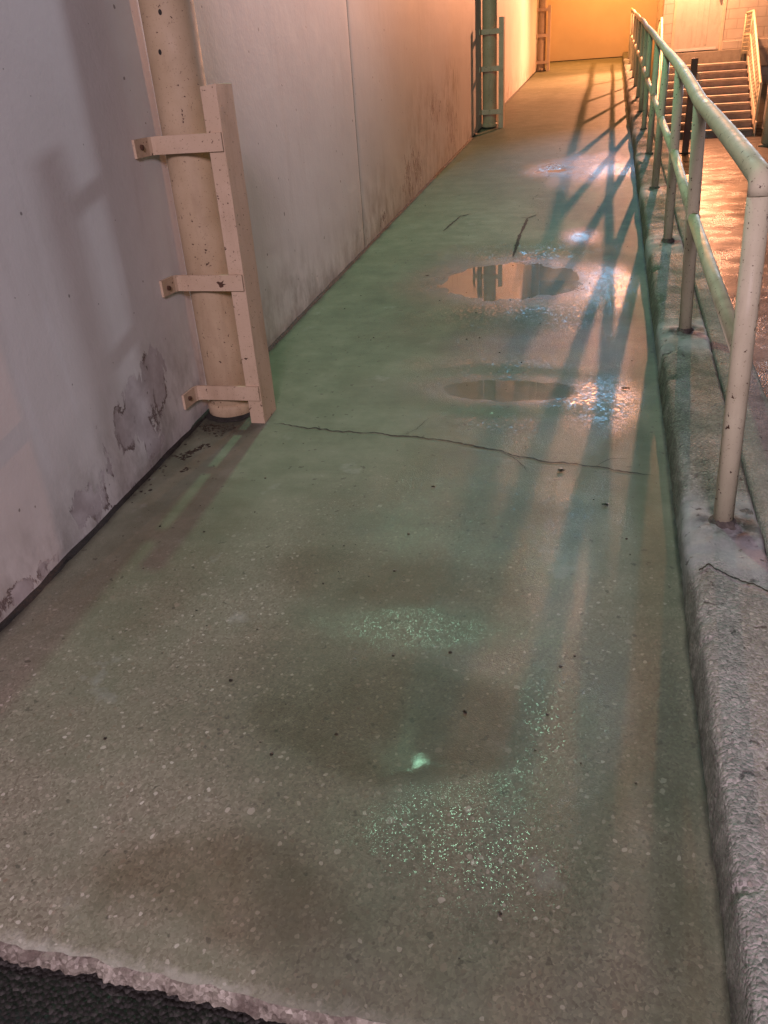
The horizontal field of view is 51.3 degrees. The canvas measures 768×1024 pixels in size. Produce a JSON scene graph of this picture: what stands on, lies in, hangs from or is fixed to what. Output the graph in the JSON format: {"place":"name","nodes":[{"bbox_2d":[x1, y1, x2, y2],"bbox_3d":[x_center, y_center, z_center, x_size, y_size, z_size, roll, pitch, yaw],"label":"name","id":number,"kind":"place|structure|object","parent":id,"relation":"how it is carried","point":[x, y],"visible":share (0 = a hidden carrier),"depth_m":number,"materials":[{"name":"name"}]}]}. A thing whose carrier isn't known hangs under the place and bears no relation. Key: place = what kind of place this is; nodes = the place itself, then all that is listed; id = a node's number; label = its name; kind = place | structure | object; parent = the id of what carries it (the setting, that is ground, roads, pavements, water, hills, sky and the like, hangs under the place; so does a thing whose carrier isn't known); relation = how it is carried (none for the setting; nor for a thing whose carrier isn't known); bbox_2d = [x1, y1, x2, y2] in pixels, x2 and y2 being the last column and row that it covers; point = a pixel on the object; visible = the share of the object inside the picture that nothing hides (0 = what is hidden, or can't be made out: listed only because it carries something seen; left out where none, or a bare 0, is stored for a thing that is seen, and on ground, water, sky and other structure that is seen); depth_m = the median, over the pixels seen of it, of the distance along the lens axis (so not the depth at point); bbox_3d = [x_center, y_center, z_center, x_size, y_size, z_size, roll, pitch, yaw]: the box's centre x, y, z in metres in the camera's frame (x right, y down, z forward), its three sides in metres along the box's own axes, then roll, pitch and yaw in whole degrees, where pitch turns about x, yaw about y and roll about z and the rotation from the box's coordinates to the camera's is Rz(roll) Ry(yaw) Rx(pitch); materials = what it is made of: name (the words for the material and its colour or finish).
{"place":"outdoors","nodes":[
{"label":"outdoors","id":0,"kind":"place"},
{"bbox_2d":[0,113,767,1023],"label":"asphalt","id":1,"kind":"structure","parent":0,"point":[36,995],"depth_m":1.64,"materials":[{"name":"black asphalt"}]},
{"bbox_2d":[0,0,537,631],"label":"boundary wall","id":2,"kind":"structure","parent":1,"relation":"on","point":[360,122],"depth_m":3.28,"materials":[{"name":"white paint"}]},
{"bbox_2d":[131,0,275,422],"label":"drain pipe","id":3,"kind":"object","parent":2,"relation":"attached to","point":[197,142],"visible":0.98,"depth_m":3.39,"materials":[{"name":"metal"}]},
{"bbox_2d":[479,0,504,128],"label":"drain pipe","id":4,"kind":"object","parent":2,"relation":"attached to","point":[489,68],"visible":0.96,"depth_m":11.51,"materials":[{"name":"metal"}]},
{"bbox_2d":[536,0,551,71],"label":"drain pipe","id":5,"kind":"object","parent":2,"relation":"attached to","point":[542,35],"visible":0.91,"depth_m":19.89,"materials":[{"name":"metal"}]},
{"bbox_2d":[0,57,731,1023],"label":"walkway","id":6,"kind":"structure","parent":1,"relation":"on","point":[180,823],"depth_m":2.33,"materials":[{"name":"concrete"}]},
{"bbox_2d":[131,424,235,502],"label":"leaf litter","id":7,"kind":"object","parent":6,"relation":"on","point":[195,449],"visible":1,"depth_m":3.59,"materials":[{"name":"brown plant"}]},
{"bbox_2d":[0,941,385,1023],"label":"walkway edge","id":8,"kind":"object","parent":6,"relation":"attached to","point":[215,997],"visible":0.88,"depth_m":1.59,"materials":[{"name":"concrete"}]},
{"bbox_2d":[103,205,636,958],"bbox_3d":[0.520,-1.233,4.911,1.943,0.474,7.837,4,30,14],"label":"grit","id":9,"kind":"object","parent":6,"relation":"on","point":[391,655],"visible":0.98,"depth_m":2.31,"materials":[{"name":"grey gravel"}]},
{"bbox_2d":[547,169,565,171],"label":"puddle","id":10,"kind":"object","parent":6,"relation":"on","point":[557,170],"visible":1,"depth_m":8.63,"materials":[{"name":"liquid"}]},
{"bbox_2d":[545,0,681,114],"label":"end wall","id":11,"kind":"structure","parent":1,"relation":"on","point":[588,29],"depth_m":22.14,"materials":[{"name":"paint"}]},
{"bbox_2d":[657,17,662,100],"bbox_3d":[6.088,-9.664,17.764,0.052,2.316,3.476,4,30,14],"label":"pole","id":12,"kind":"object","parent":1,"relation":"on","point":[660,28],"visible":0.31,"depth_m":17.40,"materials":[{"name":"metal"}]},
{"bbox_2d":[679,58,701,153],"bbox_3d":[5.396,-7.122,14.065,0.260,1.500,0.200,4,30,14],"label":"steel post","id":13,"kind":"object","parent":1,"relation":"on","point":[689,112],"visible":0.59,"depth_m":14.10,"materials":[{"name":"black metal"}]},
{"bbox_2d":[622,52,767,1023],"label":"kerb","id":14,"kind":"structure","parent":1,"relation":"on","point":[725,582],"depth_m":2.23,"materials":[{"name":"concrete"}]},
{"bbox_2d":[627,7,767,529],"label":"handrail","id":15,"kind":"object","parent":14,"relation":"on","point":[739,324],"visible":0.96,"depth_m":2.90,"materials":[{"name":"metal"}]},
{"bbox_2d":[647,93,767,557],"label":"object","id":16,"kind":"object","parent":1,"relation":"on","point":[754,457],"visible":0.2,"depth_m":3.34,"materials":[{"name":"concrete"}]},
{"bbox_2d":[651,0,767,121],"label":"stair building","id":17,"kind":"structure","parent":1,"relation":"on","point":[708,31],"depth_m":18.70,"materials":[{"name":"concrete"}]},
{"bbox_2d":[673,0,723,52],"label":"door","id":18,"kind":"structure","parent":17,"relation":"in","point":[698,22],"depth_m":18.74,"materials":[{"name":"paint"}]},
{"bbox_2d":[740,9,761,135],"bbox_3d":[7.929,-9.549,17.309,0.052,2.316,3.476,4,30,14],"label":"stair railing","id":19,"kind":"object","parent":1,"relation":"on","point":[753,80],"visible":0.98,"depth_m":17.01,"materials":[{"name":"metal"}]},
{"bbox_2d":[665,61,752,139],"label":"staircase","id":20,"kind":"structure","parent":0,"point":[729,80],"depth_m":17.29,"materials":[{"name":"concrete"}]},
{"bbox_2d":[758,97,767,146],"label":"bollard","id":21,"kind":"object","parent":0,"point":[764,141],"visible":1,"depth_m":14.45,"materials":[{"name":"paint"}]},
{"bbox_2d":[762,88,767,128],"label":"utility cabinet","id":22,"kind":"object","parent":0,"point":[765,108],"visible":0.14,"depth_m":16.18,"materials":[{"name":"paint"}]}
]}

